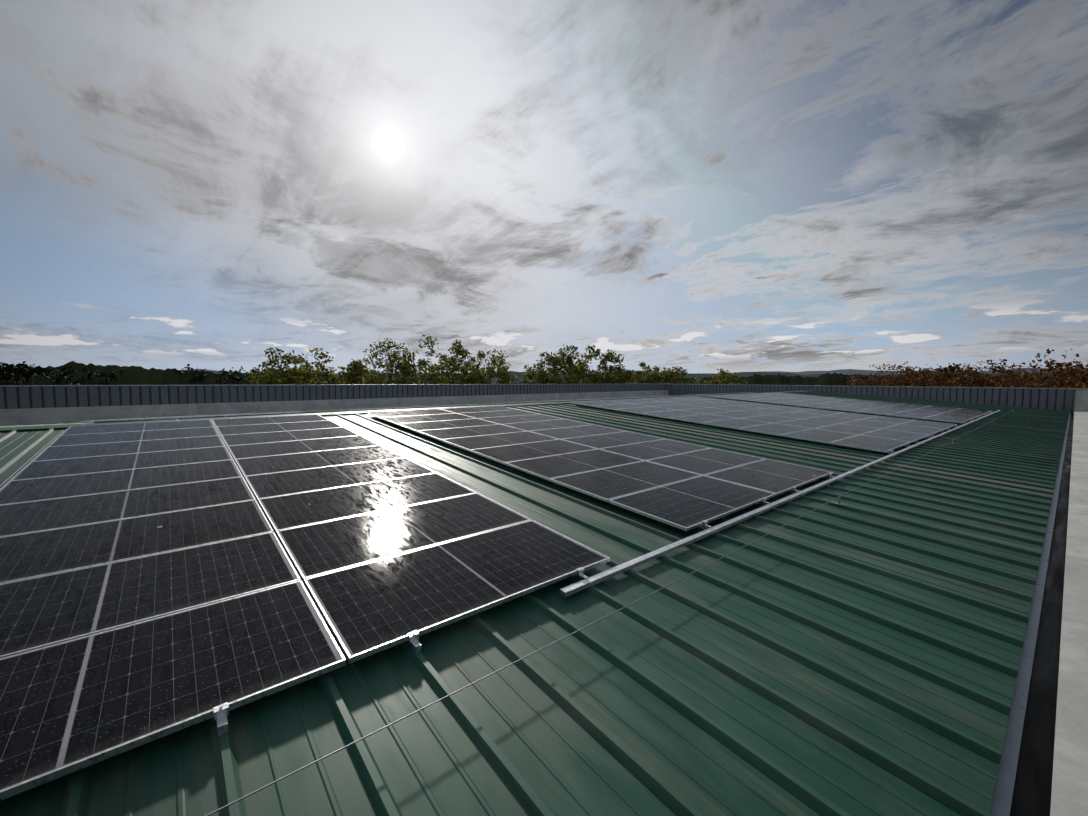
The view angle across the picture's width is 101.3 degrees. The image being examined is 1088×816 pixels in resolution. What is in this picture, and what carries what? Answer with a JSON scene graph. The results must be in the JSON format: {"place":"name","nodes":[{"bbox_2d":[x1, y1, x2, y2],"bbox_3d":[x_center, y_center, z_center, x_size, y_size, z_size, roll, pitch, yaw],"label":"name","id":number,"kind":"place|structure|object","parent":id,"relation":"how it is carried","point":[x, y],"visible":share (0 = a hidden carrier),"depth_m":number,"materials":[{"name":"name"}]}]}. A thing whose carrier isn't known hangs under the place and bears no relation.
{"place":"outdoors","nodes":[
{"label":"outdoors","id":0,"kind":"place"},
{"bbox_2d":[0,404,502,426],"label":"roof slope","id":1,"kind":"structure","parent":0,"point":[152,419],"depth_m":16.98,"materials":[{"name":"green metal"}]},
{"bbox_2d":[81,411,303,422],"bbox_3d":[-12.122,0.299,15.619,4.576,0.098,10.521,-3,1,-40],"label":"pv array","id":2,"kind":"object","parent":1,"relation":"on","point":[174,417],"depth_m":11.84,"materials":[{"name":"grey glass"}]},
{"bbox_2d":[291,404,475,412],"bbox_3d":[-7.662,0.051,19.359,4.576,0.098,10.521,-3,1,-40],"label":"pv array","id":3,"kind":"object","parent":1,"relation":"on","point":[365,409],"depth_m":16.14,"materials":[{"name":"grey glass"}]},
{"bbox_2d":[457,396,667,404],"bbox_3d":[0.283,-0.392,26.021,9.172,0.098,10.521,-3,1,-40],"label":"pv array","id":4,"kind":"object","parent":1,"relation":"on","point":[564,400],"depth_m":21.66,"materials":[{"name":"grey glass"}]},
{"bbox_2d":[597,392,755,398],"bbox_3d":[8.130,-0.829,32.601,9.172,0.098,10.521,-3,1,-40],"label":"pv array","id":5,"kind":"object","parent":1,"relation":"on","point":[703,394],"depth_m":28.44,"materials":[{"name":"grey glass"}]},
{"bbox_2d":[0,0,1087,374],"label":"sky","id":6,"kind":"structure","parent":0,"point":[695,186],"materials":[{"name":"grey"}]},
{"bbox_2d":[184,368,1069,375],"bbox_3d":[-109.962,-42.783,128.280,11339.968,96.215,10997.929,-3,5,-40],"label":"hills","id":7,"kind":"structure","parent":0,"point":[853,371],"depth_m":3158.57,"materials":[{"name":"green plant"}]},
{"bbox_2d":[215,371,1053,381],"bbox_3d":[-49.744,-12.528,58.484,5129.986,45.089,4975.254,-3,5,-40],"label":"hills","id":8,"kind":"structure","parent":0,"point":[699,376],"depth_m":1546.53,"materials":[{"name":"green plant"}]},
{"bbox_3d":[1.168,5.216,19.440,54.300,8.855,27.710,-3,5,-40],"label":"building body","id":9,"kind":"object","parent":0,"visible":0},
{"bbox_2d":[0,384,668,425],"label":"parapet wall","id":10,"kind":"structure","parent":9,"relation":"on","point":[35,404],"depth_m":22.94,"materials":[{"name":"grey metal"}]},
{"bbox_2d":[0,391,1069,815],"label":"roof slope","id":11,"kind":"structure","parent":9,"relation":"on","point":[860,655],"depth_m":2.76,"materials":[{"name":"green metal"}]},
{"bbox_2d":[0,414,609,800],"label":"solar panels","id":12,"kind":"object","parent":11,"relation":"on","point":[152,587],"depth_m":3.63,"materials":[{"name":"glass"},{"name":"silicon solar cells"},{"name":"aluminium"}]},
{"bbox_2d":[0,390,812,430],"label":"ridge cap","id":13,"kind":"object","parent":11,"relation":"on","point":[69,425],"depth_m":12.32,"materials":[{"name":"metal"}]},
{"bbox_2d":[366,406,833,530],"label":"solar panels","id":14,"kind":"object","parent":11,"relation":"on","point":[683,486],"depth_m":7.92,"materials":[{"name":"glass"},{"name":"silicon solar cells"},{"name":"aluminium"}]},
{"bbox_2d":[205,409,1013,815],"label":"lifeline","id":15,"kind":"object","parent":11,"relation":"on","point":[519,659],"depth_m":2.47,"materials":[{"name":"metal"}]},
{"bbox_2d":[571,396,957,453],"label":"solar panels","id":16,"kind":"object","parent":11,"relation":"on","point":[884,434],"depth_m":15.05,"materials":[{"name":"glass"},{"name":"silicon solar cells"},{"name":"aluminium"}]},
{"bbox_2d":[559,410,1000,596],"bbox_3d":[12.270,0.799,13.718,31.670,0.037,0.070,-3,9,-40],"label":"cable tray","id":17,"kind":"object","parent":11,"relation":"on","point":[571,589],"depth_m":4.92,"materials":[{"name":"silver metal"}]},
{"bbox_2d":[707,393,992,423],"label":"solar panels","id":18,"kind":"object","parent":11,"relation":"on","point":[944,414],"depth_m":22.09,"materials":[{"name":"glass"},{"name":"silicon solar cells"},{"name":"aluminium"}]},
{"bbox_2d":[668,384,1087,413],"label":"gable parapet","id":19,"kind":"structure","parent":9,"relation":"on","point":[1071,400],"depth_m":29.73,"materials":[{"name":"grey metal"}]},
{"bbox_2d":[989,412,1073,815],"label":"box gutter","id":20,"kind":"object","parent":9,"relation":"on","point":[1023,782],"depth_m":2.92,"materials":[{"name":"grey metal"}]},
{"bbox_2d":[1049,411,1087,815],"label":"parapet wall","id":21,"kind":"structure","parent":9,"relation":"on","point":[1069,789],"depth_m":2.99,"materials":[{"name":"concrete"}]},
{"label":"ground","id":22,"kind":"structure","parent":0,"visible":0},
{"bbox_2d":[0,361,309,384],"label":"skyline trees","id":23,"kind":"object","parent":22,"relation":"on","point":[23,370],"depth_m":238.69,"materials":[{"name":"green plant"}]},
{"bbox_2d":[244,347,309,384],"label":"green tree","id":24,"kind":"object","parent":22,"relation":"on","point":[270,377],"depth_m":43.33,"materials":[{"name":"green plant"}]},
{"bbox_2d":[276,347,344,384],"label":"green tree","id":25,"kind":"object","parent":22,"relation":"on","point":[327,374],"depth_m":43.37,"materials":[{"name":"green plant"}]},
{"bbox_2d":[335,359,385,384],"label":"green tree","id":26,"kind":"object","parent":22,"relation":"on","point":[350,374],"depth_m":54.50,"materials":[{"name":"green plant"}]},
{"bbox_2d":[357,338,418,383],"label":"green tree","id":27,"kind":"object","parent":22,"relation":"on","point":[390,364],"depth_m":50.68,"materials":[{"name":"green plant"}]},
{"bbox_2d":[394,335,458,383],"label":"green tree","id":28,"kind":"object","parent":22,"relation":"on","point":[408,366],"depth_m":50.84,"materials":[{"name":"green plant"}]},
{"bbox_2d":[431,339,489,383],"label":"green tree","id":29,"kind":"object","parent":22,"relation":"on","point":[465,378],"depth_m":53.91,"materials":[{"name":"green plant"}]},
{"bbox_2d":[468,349,518,383],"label":"green tree","id":30,"kind":"object","parent":22,"relation":"on","point":[503,374],"depth_m":56.63,"materials":[{"name":"green plant"}]},
{"bbox_2d":[2,361,1058,386],"bbox_3d":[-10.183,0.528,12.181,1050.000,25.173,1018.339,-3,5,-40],"label":"distant trees","id":31,"kind":"object","parent":22,"relation":"on","point":[135,375],"depth_m":301.83,"materials":[{"name":"green plant"}]},
{"bbox_2d":[517,351,562,383],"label":"green tree","id":32,"kind":"object","parent":22,"relation":"on","point":[540,376],"depth_m":58.12,"materials":[{"name":"green plant"}]},
{"bbox_2d":[545,345,590,383],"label":"green tree","id":33,"kind":"object","parent":22,"relation":"on","point":[568,367],"depth_m":56.94,"materials":[{"name":"green plant"}]},
{"bbox_2d":[560,344,615,383],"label":"green tree","id":34,"kind":"object","parent":22,"relation":"on","point":[589,371],"depth_m":61.12,"materials":[{"name":"green plant"}]},
{"bbox_2d":[591,349,635,383],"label":"green tree","id":35,"kind":"object","parent":22,"relation":"on","point":[625,376],"depth_m":58.27,"materials":[{"name":"green plant"}]},
{"bbox_2d":[628,362,667,383],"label":"green tree","id":36,"kind":"object","parent":22,"relation":"on","point":[654,376],"depth_m":61.46,"materials":[{"name":"green plant"}]},
{"bbox_2d":[654,366,702,383],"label":"green tree","id":37,"kind":"object","parent":22,"relation":"on","point":[670,375],"depth_m":66.22,"materials":[{"name":"green plant"}]},
{"bbox_2d":[703,368,747,384],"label":"green tree","id":38,"kind":"object","parent":22,"relation":"on","point":[718,379],"depth_m":68.69,"materials":[{"name":"green plant"}]},
{"bbox_2d":[846,361,933,386],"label":"orange tree","id":39,"kind":"object","parent":22,"relation":"on","point":[871,382],"depth_m":49.01,"materials":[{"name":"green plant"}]},
{"bbox_2d":[884,366,955,386],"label":"orange tree","id":40,"kind":"object","parent":22,"relation":"on","point":[921,373],"depth_m":45.78,"materials":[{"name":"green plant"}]},
{"bbox_2d":[903,364,968,386],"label":"orange tree","id":41,"kind":"object","parent":22,"relation":"on","point":[938,376],"depth_m":42.89,"materials":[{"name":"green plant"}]},
{"bbox_2d":[859,361,1087,386],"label":"skyline trees","id":42,"kind":"object","parent":22,"relation":"on","point":[957,368],"depth_m":209.90,"materials":[{"name":"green plant"}]},
{"bbox_2d":[931,359,1059,387],"bbox_3d":[39.277,2.050,39.064,8.702,12.617,9.123,-3,5,-40],"label":"orange tree","id":43,"kind":"object","parent":22,"relation":"on","point":[973,380],"depth_m":38.71,"materials":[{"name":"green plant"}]},
{"bbox_2d":[975,366,1059,387],"bbox_3d":[39.494,2.516,36.900,8.660,11.944,8.366,-3,5,-40],"label":"orange tree","id":44,"kind":"object","parent":22,"relation":"on","point":[1003,379],"depth_m":37.30,"materials":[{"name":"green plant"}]},
{"bbox_2d":[990,348,1087,387],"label":"orange tree","id":45,"kind":"object","parent":22,"relation":"on","point":[1063,374],"depth_m":30.84,"materials":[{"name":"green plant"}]},
{"bbox_2d":[996,359,1087,387],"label":"orange tree","id":46,"kind":"object","parent":22,"relation":"on","point":[1034,379],"depth_m":34.30,"materials":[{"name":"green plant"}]},
{"bbox_2d":[1037,369,1087,387],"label":"orange tree","id":47,"kind":"object","parent":22,"relation":"on","point":[1074,380],"depth_m":31.79,"materials":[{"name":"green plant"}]}
]}

